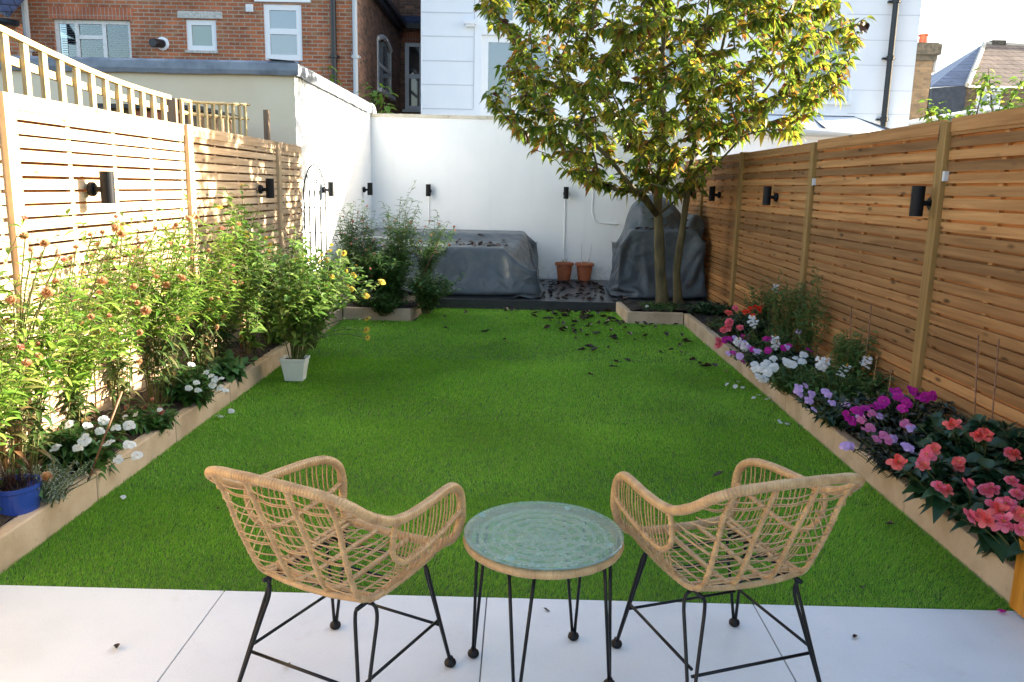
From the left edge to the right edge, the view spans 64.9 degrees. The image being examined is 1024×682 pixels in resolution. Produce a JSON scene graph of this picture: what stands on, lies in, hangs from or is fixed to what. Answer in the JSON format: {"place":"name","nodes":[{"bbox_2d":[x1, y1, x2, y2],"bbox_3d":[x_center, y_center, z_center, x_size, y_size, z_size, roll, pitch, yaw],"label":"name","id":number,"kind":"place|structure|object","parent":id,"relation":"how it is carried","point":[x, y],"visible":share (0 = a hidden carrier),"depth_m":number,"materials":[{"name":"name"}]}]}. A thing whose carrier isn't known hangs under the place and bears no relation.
{"place":"outdoors","nodes":[
{"label":"outdoors","id":0,"kind":"place"},
{"bbox_2d":[0,326,245,464],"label":"ground","id":1,"kind":"structure","parent":0,"point":[98,389],"depth_m":6.73,"materials":[{"name":"brown soil"}]},
{"bbox_2d":[0,0,23,55],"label":"neighbour wing","id":2,"kind":"structure","parent":1,"relation":"on","point":[8,8],"depth_m":15.38,"materials":[{"name":"red brick"}]},
{"bbox_2d":[97,103,239,334],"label":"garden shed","id":3,"kind":"structure","parent":1,"relation":"on","point":[126,110],"depth_m":8.01,"materials":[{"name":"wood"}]},
{"bbox_2d":[166,98,187,357],"bbox_3d":[-2.729,-0.831,6.608,0.100,2.231,0.100,1,11,0],"label":"fence post","id":4,"kind":"object","parent":1,"relation":"on","point":[173,115],"visible":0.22,"depth_m":6.38,"materials":[{"name":"beige wood"}]},
{"bbox_2d":[178,98,249,135],"bbox_3d":[-2.636,-1.981,7.231,0.042,0.460,1.668,1,11,0],"label":"trellis","id":5,"kind":"object","parent":4,"relation":"attached to","point":[206,115],"visible":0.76,"depth_m":7.11,"materials":[{"name":"brown wood"}]},
{"bbox_2d":[0,56,371,312],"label":"rendered extension","id":6,"kind":"object","parent":1,"relation":"on","point":[324,123],"visible":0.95,"depth_m":9.49,"materials":[{"name":"white paint"}]},
{"bbox_2d":[322,182,333,196],"bbox_3d":[-2.408,-1.993,10.562,0.148,0.190,0.090,1,11,0],"label":"wall light","id":7,"kind":"object","parent":6,"relation":"attached to","point":[330,189],"visible":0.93,"depth_m":10.53,"materials":[{"name":"black metal"}]},
{"bbox_2d":[363,183,372,194],"bbox_3d":[-2.246,-2.371,12.554,0.148,0.190,0.090,1,11,0],"label":"wall light","id":8,"kind":"object","parent":6,"relation":"attached to","point":[369,189],"visible":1,"depth_m":12.52,"materials":[{"name":"black metal"}]},
{"bbox_2d":[0,0,420,113],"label":"brick house","id":9,"kind":"structure","parent":1,"relation":"on","point":[356,44],"depth_m":16.25,"materials":[{"name":"brick"}]},
{"bbox_2d":[54,19,131,57],"bbox_3d":[-8.468,-6.060,16.384,1.564,0.865,0.123,1,11,0],"label":"window","id":10,"kind":"structure","parent":9,"relation":"in","point":[103,23],"depth_m":16.34,"materials":[{"name":"white glass"}]},
{"bbox_2d":[186,20,216,50],"bbox_3d":[-6.255,-6.168,16.263,0.611,0.595,0.050,1,11,0],"label":"window","id":11,"kind":"structure","parent":9,"relation":"in","point":[201,34],"depth_m":16.25,"materials":[{"name":"white plastic"}]},
{"bbox_2d":[263,4,302,60],"bbox_3d":[-4.602,-6.209,16.222,0.760,1.069,0.054,1,11,0],"label":"window","id":12,"kind":"structure","parent":9,"relation":"in","point":[282,22],"depth_m":16.20,"materials":[{"name":"white plastic"}]},
{"bbox_2d":[377,34,395,100],"bbox_3d":[-3.080,-6.707,19.650,0.157,1.428,2.103,1,11,0],"label":"window","id":13,"kind":"structure","parent":9,"relation":"in","point":[384,49],"depth_m":19.58,"materials":[{"name":"white glass"}]},
{"bbox_2d":[402,42,420,111],"bbox_3d":[-2.716,-7.296,22.296,0.627,1.863,0.170,1,11,0],"label":"window","id":14,"kind":"structure","parent":9,"relation":"in","point":[412,49],"depth_m":22.33,"materials":[{"name":"white plastic"}]},
{"bbox_2d":[263,110,272,238],"bbox_3d":[-2.698,-1.353,8.980,0.055,2.366,0.055,1,11,0],"label":"fence post","id":15,"kind":"object","parent":1,"relation":"on","point":[266,117],"visible":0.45,"depth_m":8.77,"materials":[{"name":"beige wood"}]},
{"bbox_2d":[356,81,395,113],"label":"fig shrub","id":16,"kind":"object","parent":1,"relation":"on","point":[374,94],"visible":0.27,"depth_m":13.70,"materials":[{"name":"green plant"}]},
{"bbox_2d":[370,103,697,279],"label":"garden wall","id":17,"kind":"structure","parent":1,"relation":"on","point":[477,172],"depth_m":13.05,"materials":[{"name":"white paint"}]},
{"bbox_2d":[421,0,921,128],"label":"white house","id":18,"kind":"structure","parent":1,"relation":"on","point":[464,53],"depth_m":16.78,"materials":[{"name":"paint"}]},
{"bbox_2d":[478,0,550,27],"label":"window","id":19,"kind":"structure","parent":18,"relation":"in","point":[481,22],"depth_m":16.71,"materials":[{"name":"white plastic"}]},
{"bbox_2d":[481,35,555,116],"bbox_3d":[0.131,-5.524,16.940,1.551,1.696,0.052,1,11,0],"label":"window","id":20,"kind":"structure","parent":18,"relation":"in","point":[494,52],"depth_m":16.88,"materials":[{"name":"white plastic"}]},
{"bbox_2d":[628,35,687,93],"bbox_3d":[3.075,-5.775,16.804,1.290,1.188,0.152,1,11,0],"label":"window","id":21,"kind":"structure","parent":18,"relation":"in","point":[633,74],"depth_m":16.83,"materials":[{"name":"white plastic"}]},
{"bbox_2d":[781,19,852,104],"bbox_3d":[6.392,-5.806,16.777,1.448,1.699,0.190,1,11,0],"label":"window","id":22,"kind":"structure","parent":18,"relation":"in","point":[828,28],"depth_m":16.83,"materials":[{"name":"white plastic"}]},
{"bbox_2d":[697,113,889,158],"bbox_3d":[5.163,-3.066,16.294,4.053,3.310,2.217,1,11,0],"label":"conservatory","id":23,"kind":"object","parent":1,"relation":"on","point":[817,129],"visible":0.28,"depth_m":15.26,"materials":[{"name":"white paint"}]},
{"bbox_2d":[909,34,942,124],"bbox_3d":[11.967,-6.023,24.563,1.178,6.296,1.040,1,11,0],"label":"chimney stack","id":24,"kind":"object","parent":1,"relation":"on","point":[927,53],"visible":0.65,"depth_m":23.81,"materials":[{"name":"brown brick"}]},
{"bbox_2d":[908,106,1002,125],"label":"flat roof building","id":25,"kind":"structure","parent":1,"relation":"on","point":[914,121],"depth_m":18.97,"materials":[{"name":"brick"}]},
{"bbox_2d":[915,67,1023,122],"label":"pear shrub","id":26,"kind":"object","parent":1,"relation":"on","point":[979,91],"visible":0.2,"depth_m":8.25,"materials":[{"name":"green plant"}]},
{"bbox_2d":[928,40,1023,120],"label":"slate roofed house","id":27,"kind":"structure","parent":1,"relation":"on","point":[1004,59],"depth_m":30.22,"materials":[{"name":"beige tile"}]},
{"bbox_2d":[975,92,1000,107],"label":"window","id":28,"kind":"structure","parent":27,"relation":"in","point":[984,98],"depth_m":29.61,"materials":[{"name":"white plastic"}]},
{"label":"deck bed","id":29,"kind":"structure","parent":1,"relation":"on","visible":0},
{"bbox_2d":[343,279,708,302],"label":"deck","id":30,"kind":"structure","parent":29,"relation":"on","point":[607,298],"depth_m":11.25,"materials":[{"name":"grey wood"}]},
{"bbox_2d":[340,228,542,297],"bbox_3d":[-0.933,-1.204,11.871,2.798,0.820,2.394,1,11,0],"label":"covered sofa","id":31,"kind":"object","parent":30,"relation":"on","point":[508,271],"visible":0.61,"depth_m":10.98,"materials":[{"name":"grey fabric"}]},
{"bbox_2d":[365,299,652,311],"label":"deck fascia","id":32,"kind":"structure","parent":30,"relation":"attached to","point":[501,304],"depth_m":10.70,"materials":[{"name":"grey wood"}]},
{"bbox_2d":[555,258,573,280],"bbox_3d":[0.848,-1.166,13.085,0.310,0.364,0.310,1,11,0],"label":"terracotta pot","id":33,"kind":"object","parent":30,"relation":"on","point":[564,269],"visible":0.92,"depth_m":13.00,"materials":[{"name":"ceramic"}]},
{"bbox_2d":[575,246,593,281],"bbox_3d":[1.178,-1.274,13.060,0.310,0.600,0.310,1,11,0],"label":"terracotta pot","id":34,"kind":"object","parent":30,"relation":"on","point":[584,270],"visible":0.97,"depth_m":13.00,"materials":[{"name":"ceramic"}]},
{"bbox_2d":[606,194,706,299],"bbox_3d":[2.043,-1.389,11.571,1.321,1.426,1.362,1,11,0],"label":"covered barbecue","id":35,"kind":"object","parent":30,"relation":"on","point":[632,274],"visible":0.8,"depth_m":11.09,"materials":[{"name":"grey fabric"}]},
{"bbox_2d":[0,294,418,525],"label":"soil","id":36,"kind":"structure","parent":0,"point":[237,350],"depth_m":5.40,"materials":[{"name":"brown soil"}]},
{"bbox_2d":[303,164,326,265],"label":"wire arch","id":37,"kind":"structure","parent":36,"relation":"on","point":[314,207],"depth_m":9.75,"materials":[{"name":"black metal"}]},
{"bbox_2d":[300,246,361,348],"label":"zinnia plant","id":38,"kind":"object","parent":36,"relation":"on","point":[313,344],"visible":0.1,"depth_m":7.53,"materials":[{"name":"green plant"}]},
{"bbox_2d":[324,199,377,302],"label":"strawflower plant","id":39,"kind":"object","parent":36,"relation":"on","point":[353,232],"visible":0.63,"depth_m":9.78,"materials":[{"name":"green plant"}]},
{"bbox_2d":[333,234,392,306],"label":"strawflower plant","id":40,"kind":"object","parent":36,"relation":"on","point":[367,258],"visible":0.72,"depth_m":9.67,"materials":[{"name":"green plant"}]},
{"bbox_2d":[357,292,408,316],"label":"leafy perennial","id":41,"kind":"object","parent":36,"relation":"on","point":[379,303],"visible":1,"depth_m":9.54,"materials":[{"name":"green plant"}]},
{"bbox_2d":[351,231,422,300],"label":"leafy perennial","id":42,"kind":"object","parent":36,"relation":"on","point":[389,273],"visible":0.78,"depth_m":9.76,"materials":[{"name":"green plant"}]},
{"bbox_2d":[373,180,427,307],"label":"strawflower plant","id":43,"kind":"object","parent":36,"relation":"on","point":[400,247],"visible":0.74,"depth_m":9.94,"materials":[{"name":"green plant"}]},
{"bbox_2d":[403,210,455,299],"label":"strawflower plant","id":44,"kind":"object","parent":36,"relation":"on","point":[423,260],"visible":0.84,"depth_m":10.03,"materials":[{"name":"green plant"}]},
{"bbox_2d":[404,269,465,313],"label":"leafy perennial","id":45,"kind":"object","parent":36,"relation":"on","point":[428,294],"visible":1,"depth_m":9.72,"materials":[{"name":"green plant"}]},
{"bbox_2d":[0,308,1013,610],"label":"lawn","id":46,"kind":"structure","parent":0,"point":[358,488],"depth_m":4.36,"materials":[{"name":"green plant"}]},
{"bbox_2d":[0,304,421,573],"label":"garden edging","id":47,"kind":"object","parent":46,"relation":"on","point":[21,536],"visible":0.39,"depth_m":4.42,"materials":[{"name":"wood"}]},
{"bbox_2d":[279,355,309,380],"bbox_3d":[-1.783,0.226,6.622,0.212,0.190,0.169,1,11,0],"label":"white pot","id":48,"kind":"object","parent":46,"relation":"on","point":[294,369],"visible":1,"depth_m":6.56,"materials":[{"name":"ceramic"}]},
{"bbox_2d":[235,226,385,358],"bbox_3d":[-1.587,-0.351,6.444,0.956,1.102,1.078,7,12,28],"label":"zinnia plant","id":49,"kind":"object","parent":48,"relation":"in","point":[303,288],"visible":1,"depth_m":6.39,"materials":[{"name":"green plant"}]},
{"bbox_2d":[616,302,1015,603],"bbox_3d":[1.728,0.293,6.937,0.796,0.193,7.604,1,11,0],"label":"garden edging","id":50,"kind":"object","parent":46,"relation":"on","point":[993,571],"visible":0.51,"depth_m":4.51,"materials":[{"name":"wood"}]},
{"bbox_2d":[0,585,1023,681],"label":"patio","id":51,"kind":"structure","parent":0,"point":[59,634],"depth_m":2.89,"materials":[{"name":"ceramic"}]},
{"bbox_2d":[204,456,465,681],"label":"rattan chair","id":52,"kind":"object","parent":51,"relation":"on","point":[223,479],"visible":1,"depth_m":2.43,"materials":[{"name":"beige wicker"}]},
{"bbox_2d":[463,501,623,681],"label":"glass table","id":53,"kind":"object","parent":51,"relation":"on","point":[540,540],"visible":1,"depth_m":2.57,"materials":[{"name":"glass"}]},
{"bbox_2d":[610,458,864,681],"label":"rattan chair","id":54,"kind":"object","parent":51,"relation":"on","point":[784,569],"visible":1,"depth_m":2.52,"materials":[{"name":"beige wicker"}]},
{"bbox_2d":[1009,536,1023,617],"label":"open door","id":55,"kind":"structure","parent":51,"relation":"on","point":[1016,603],"depth_m":3.13,"materials":[{"name":"brown wood"}]},
{"bbox_2d":[60,0,1023,87],"label":"sky","id":56,"kind":"structure","parent":0,"point":[961,26],"materials":[{"name":"white"}]},
{"bbox_2d":[622,299,977,528],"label":"soil","id":57,"kind":"structure","parent":0,"point":[631,305],"depth_m":9.56,"materials":[{"name":"brown soil"}]},
{"bbox_2d":[637,301,679,311],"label":"ground cover plant","id":58,"kind":"object","parent":57,"relation":"on","point":[660,307],"visible":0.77,"depth_m":10.03,"materials":[{"name":"green plant"}]},
{"bbox_2d":[473,0,876,311],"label":"garden tree","id":59,"kind":"object","parent":57,"relation":"on","point":[656,22],"visible":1,"depth_m":9.16,"materials":[{"name":"green plant"}]},
{"bbox_2d":[680,300,733,315],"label":"ground cover plant","id":60,"kind":"object","parent":57,"relation":"on","point":[707,308],"visible":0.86,"depth_m":9.65,"materials":[{"name":"green plant"}]},
{"bbox_2d":[705,316,723,329],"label":"ground cover plant","id":61,"kind":"object","parent":57,"relation":"on","point":[709,323],"visible":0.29,"depth_m":8.65,"materials":[{"name":"green plant"}]},
{"bbox_2d":[709,305,773,348],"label":"begonia plant","id":62,"kind":"object","parent":57,"relation":"on","point":[730,326],"visible":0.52,"depth_m":7.76,"materials":[{"name":"green plant"}]},
{"bbox_2d":[723,304,773,337],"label":"begonia plant","id":63,"kind":"object","parent":57,"relation":"on","point":[744,315],"visible":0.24,"depth_m":8.14,"materials":[{"name":"green plant"}]},
{"bbox_2d":[739,279,774,335],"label":"tall perennial","id":64,"kind":"object","parent":57,"relation":"on","point":[765,304],"visible":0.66,"depth_m":8.33,"materials":[{"name":"green plant"}]},
{"bbox_2d":[733,315,802,358],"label":"snapdragon plant","id":65,"kind":"object","parent":57,"relation":"on","point":[775,341],"visible":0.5,"depth_m":6.99,"materials":[{"name":"green plant"}]},
{"bbox_2d":[722,329,820,373],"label":"impatiens plant","id":66,"kind":"object","parent":57,"relation":"on","point":[743,358],"visible":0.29,"depth_m":6.66,"materials":[{"name":"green plant"}]},
{"bbox_2d":[759,269,811,354],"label":"tall perennial","id":67,"kind":"object","parent":57,"relation":"on","point":[783,314],"visible":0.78,"depth_m":7.35,"materials":[{"name":"green plant"}]},
{"bbox_2d":[750,351,839,397],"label":"petunia plant","id":68,"kind":"object","parent":57,"relation":"on","point":[784,379],"visible":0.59,"depth_m":5.89,"materials":[{"name":"white plant"}]},
{"bbox_2d":[786,266,833,366],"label":"tall perennial","id":69,"kind":"object","parent":57,"relation":"on","point":[808,336],"visible":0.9,"depth_m":6.80,"materials":[{"name":"green plant"}]},
{"bbox_2d":[793,383,884,432],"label":"impatiens plant","id":70,"kind":"object","parent":57,"relation":"on","point":[824,408],"visible":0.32,"depth_m":5.13,"materials":[{"name":"purple plant"}]},
{"bbox_2d":[793,354,899,401],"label":"snapdragon plant","id":71,"kind":"object","parent":57,"relation":"on","point":[845,381],"visible":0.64,"depth_m":5.57,"materials":[{"name":"green plant"}]},
{"bbox_2d":[824,325,880,377],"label":"tall perennial","id":72,"kind":"object","parent":57,"relation":"on","point":[856,355],"visible":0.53,"depth_m":5.90,"materials":[{"name":"green plant"}]},
{"bbox_2d":[683,107,1023,438],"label":"slatted fence","id":73,"kind":"object","parent":57,"relation":"on","point":[939,285],"visible":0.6,"depth_m":5.52,"materials":[{"name":"brown wood"}]},
{"bbox_2d":[709,186,720,200],"bbox_3d":[2.665,-1.936,10.593,0.145,0.190,0.086,1,11,0],"label":"wall light","id":74,"kind":"object","parent":73,"relation":"attached to","point":[712,194],"visible":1,"depth_m":10.56,"materials":[{"name":"black metal"}]},
{"bbox_2d":[762,186,778,204],"bbox_3d":[2.636,-1.481,8.217,0.145,0.190,0.086,1,11,0],"label":"wall light","id":75,"kind":"object","parent":73,"relation":"attached to","point":[767,195],"visible":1,"depth_m":8.19,"materials":[{"name":"black metal"}]},
{"bbox_2d":[909,186,931,216],"bbox_3d":[2.597,-0.884,5.093,0.145,0.190,0.086,1,11,0],"label":"wall light","id":76,"kind":"object","parent":73,"relation":"attached to","point":[918,203],"visible":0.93,"depth_m":5.07,"materials":[{"name":"black metal"}]},
{"bbox_2d":[839,409,929,480],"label":"impatiens plant","id":77,"kind":"object","parent":57,"relation":"on","point":[882,447],"visible":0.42,"depth_m":4.27,"materials":[{"name":"purple plant"}]},
{"bbox_2d":[829,385,970,450],"bbox_3d":[2.254,0.498,4.742,1.005,0.439,0.940,1,11,0],"label":"impatiens plant","id":78,"kind":"object","parent":57,"relation":"on","point":[897,408],"visible":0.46,"depth_m":4.66,"materials":[{"name":"purple plant"}]},
{"bbox_2d":[885,438,1023,523],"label":"begonia plant","id":79,"kind":"object","parent":57,"relation":"on","point":[936,480],"visible":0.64,"depth_m":3.68,"materials":[{"name":"pink plant"}]},
{"bbox_2d":[902,412,1023,471],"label":"begonia plant","id":80,"kind":"object","parent":57,"relation":"on","point":[955,436],"visible":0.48,"depth_m":4.04,"materials":[{"name":"green plant"}]},
{"bbox_2d":[974,335,978,413],"bbox_3d":[2.527,0.378,4.397,0.009,0.813,0.125,1,11,0],"label":"garden cane","id":81,"kind":"object","parent":57,"relation":"on","point":[976,374],"visible":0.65,"depth_m":4.38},
{"bbox_2d":[948,475,1023,562],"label":"begonia plant","id":82,"kind":"object","parent":57,"relation":"on","point":[999,523],"visible":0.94,"depth_m":3.17,"materials":[{"name":"pink plant"}]},
{"bbox_2d":[991,339,999,419],"bbox_3d":[2.525,0.402,4.234,0.009,0.825,0.078,1,11,0],"label":"garden cane","id":83,"kind":"object","parent":57,"relation":"on","point":[995,379],"visible":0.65,"depth_m":4.21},
{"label":"soil fill","id":84,"kind":"structure","parent":0,"visible":0},
{"bbox_2d":[0,379,23,474],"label":"woody stems","id":85,"kind":"object","parent":84,"relation":"on","point":[5,461],"visible":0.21,"depth_m":3.79,"materials":[{"name":"brown plant"}]},
{"bbox_2d":[0,466,41,526],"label":"blue pot","id":86,"kind":"object","parent":84,"relation":"on","point":[20,497],"visible":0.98,"depth_m":3.54,"materials":[{"name":"blue plastic"}]},
{"bbox_2d":[0,343,47,454],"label":"strawflower plant","id":87,"kind":"object","parent":84,"relation":"on","point":[11,389],"visible":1,"depth_m":3.38,"materials":[{"name":"green plant"}]},
{"bbox_2d":[0,468,47,509],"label":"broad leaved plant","id":88,"kind":"object","parent":84,"relation":"on","point":[41,493],"visible":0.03,"depth_m":3.68,"materials":[{"name":"green plant"}]},
{"bbox_2d":[0,215,94,473],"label":"strawflower plant","id":89,"kind":"object","parent":84,"relation":"on","point":[38,344],"visible":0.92,"depth_m":3.71,"materials":[{"name":"green plant"}]},
{"bbox_2d":[10,458,97,507],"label":"lavender plant","id":90,"kind":"object","parent":84,"relation":"on","point":[54,489],"visible":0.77,"depth_m":3.70,"materials":[{"name":"green plant"}]},
{"bbox_2d":[27,223,127,434],"bbox_3d":[-2.240,0.042,4.225,0.470,1.336,0.655,-4,12,-26],"label":"strawflower plant","id":91,"kind":"object","parent":84,"relation":"on","point":[83,365],"visible":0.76,"depth_m":4.19,"materials":[{"name":"green plant"}]},
{"bbox_2d":[19,415,142,479],"bbox_3d":[-2.131,0.571,4.093,0.729,0.353,0.512,1,11,0],"label":"impatiens plant","id":92,"kind":"object","parent":84,"relation":"on","point":[72,445],"visible":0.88,"depth_m":4.04,"materials":[{"name":"green plant"}]},
{"bbox_2d":[92,331,97,421],"bbox_3d":[-2.488,0.263,4.806,0.010,0.671,0.051,1,11,0],"label":"garden cane","id":93,"kind":"object","parent":84,"relation":"on","point":[95,389],"visible":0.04,"depth_m":4.81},
{"bbox_2d":[87,391,122,480],"bbox_3d":[-1.939,0.453,3.837,0.187,0.414,0.011,-8,14,-41],"label":"garden cane","id":94,"kind":"object","parent":84,"relation":"on","point":[106,431],"visible":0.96,"depth_m":3.83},
{"bbox_2d":[55,208,170,422],"bbox_3d":[-2.262,-0.078,4.721,0.541,1.382,0.652,-9,15,-43],"label":"strawflower plant","id":95,"kind":"object","parent":84,"relation":"on","point":[118,346],"visible":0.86,"depth_m":4.70,"materials":[{"name":"green plant"}]},
{"bbox_2d":[97,398,181,436],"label":"impatiens plant","id":96,"kind":"object","parent":84,"relation":"on","point":[161,419],"visible":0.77,"depth_m":4.76,"materials":[{"name":"green plant"}]},
{"bbox_2d":[0,91,303,469],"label":"slatted fence","id":97,"kind":"object","parent":84,"relation":"on","point":[56,157],"visible":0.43,"depth_m":5.19,"materials":[{"name":"brown wood"}]},
{"bbox_2d":[0,25,171,120],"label":"trellis","id":98,"kind":"object","parent":97,"relation":"attached to","point":[41,70],"visible":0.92,"depth_m":4.77,"materials":[{"name":"brown wood"}]},
{"bbox_2d":[86,171,115,203],"bbox_3d":[-2.457,-0.921,4.825,0.145,0.190,0.086,1,11,0],"label":"wall light","id":99,"kind":"object","parent":97,"relation":"attached to","point":[106,188],"visible":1,"depth_m":4.80,"materials":[{"name":"black metal"}]},
{"bbox_2d":[258,178,274,197],"bbox_3d":[-2.418,-1.506,7.938,0.145,0.190,0.086,1,11,0],"label":"wall light","id":100,"kind":"object","parent":97,"relation":"attached to","point":[269,189],"visible":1,"depth_m":7.91,"materials":[{"name":"black metal"}]},
{"bbox_2d":[88,195,217,404],"bbox_3d":[-2.280,-0.207,5.191,0.786,1.458,0.638,1,11,0],"label":"strawflower plant","id":101,"kind":"object","parent":84,"relation":"on","point":[167,344],"visible":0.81,"depth_m":5.15,"materials":[{"name":"green plant"}]},
{"bbox_2d":[148,362,229,410],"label":"impatiens plant","id":102,"kind":"object","parent":84,"relation":"on","point":[198,387],"visible":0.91,"depth_m":5.31,"materials":[{"name":"green plant"}]},
{"bbox_2d":[144,193,252,374],"bbox_3d":[-2.182,-0.305,5.699,0.729,1.465,0.650,-6,13,-35],"label":"strawflower plant","id":103,"kind":"object","parent":84,"relation":"on","point":[201,321],"visible":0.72,"depth_m":5.66,"materials":[{"name":"green plant"}]},
{"bbox_2d":[194,349,257,384],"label":"broad leaved plant","id":104,"kind":"object","parent":84,"relation":"on","point":[227,367],"visible":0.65,"depth_m":6.04,"materials":[{"name":"green plant"}]},
{"bbox_2d":[202,226,252,356],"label":"strawflower plant","id":105,"kind":"object","parent":84,"relation":"on","point":[225,335],"visible":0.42,"depth_m":6.28,"materials":[{"name":"green plant"}]},
{"bbox_2d":[211,183,283,353],"bbox_3d":[-2.190,-0.542,6.753,0.608,1.532,0.568,-3,11,-19],"label":"zinnia plant","id":106,"kind":"object","parent":84,"relation":"on","point":[251,342],"visible":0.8,"depth_m":6.72,"materials":[{"name":"green plant"}]},
{"bbox_2d":[242,242,300,346],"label":"zinnia plant","id":107,"kind":"object","parent":84,"relation":"on","point":[268,324],"visible":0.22,"depth_m":7.22,"materials":[{"name":"green plant"}]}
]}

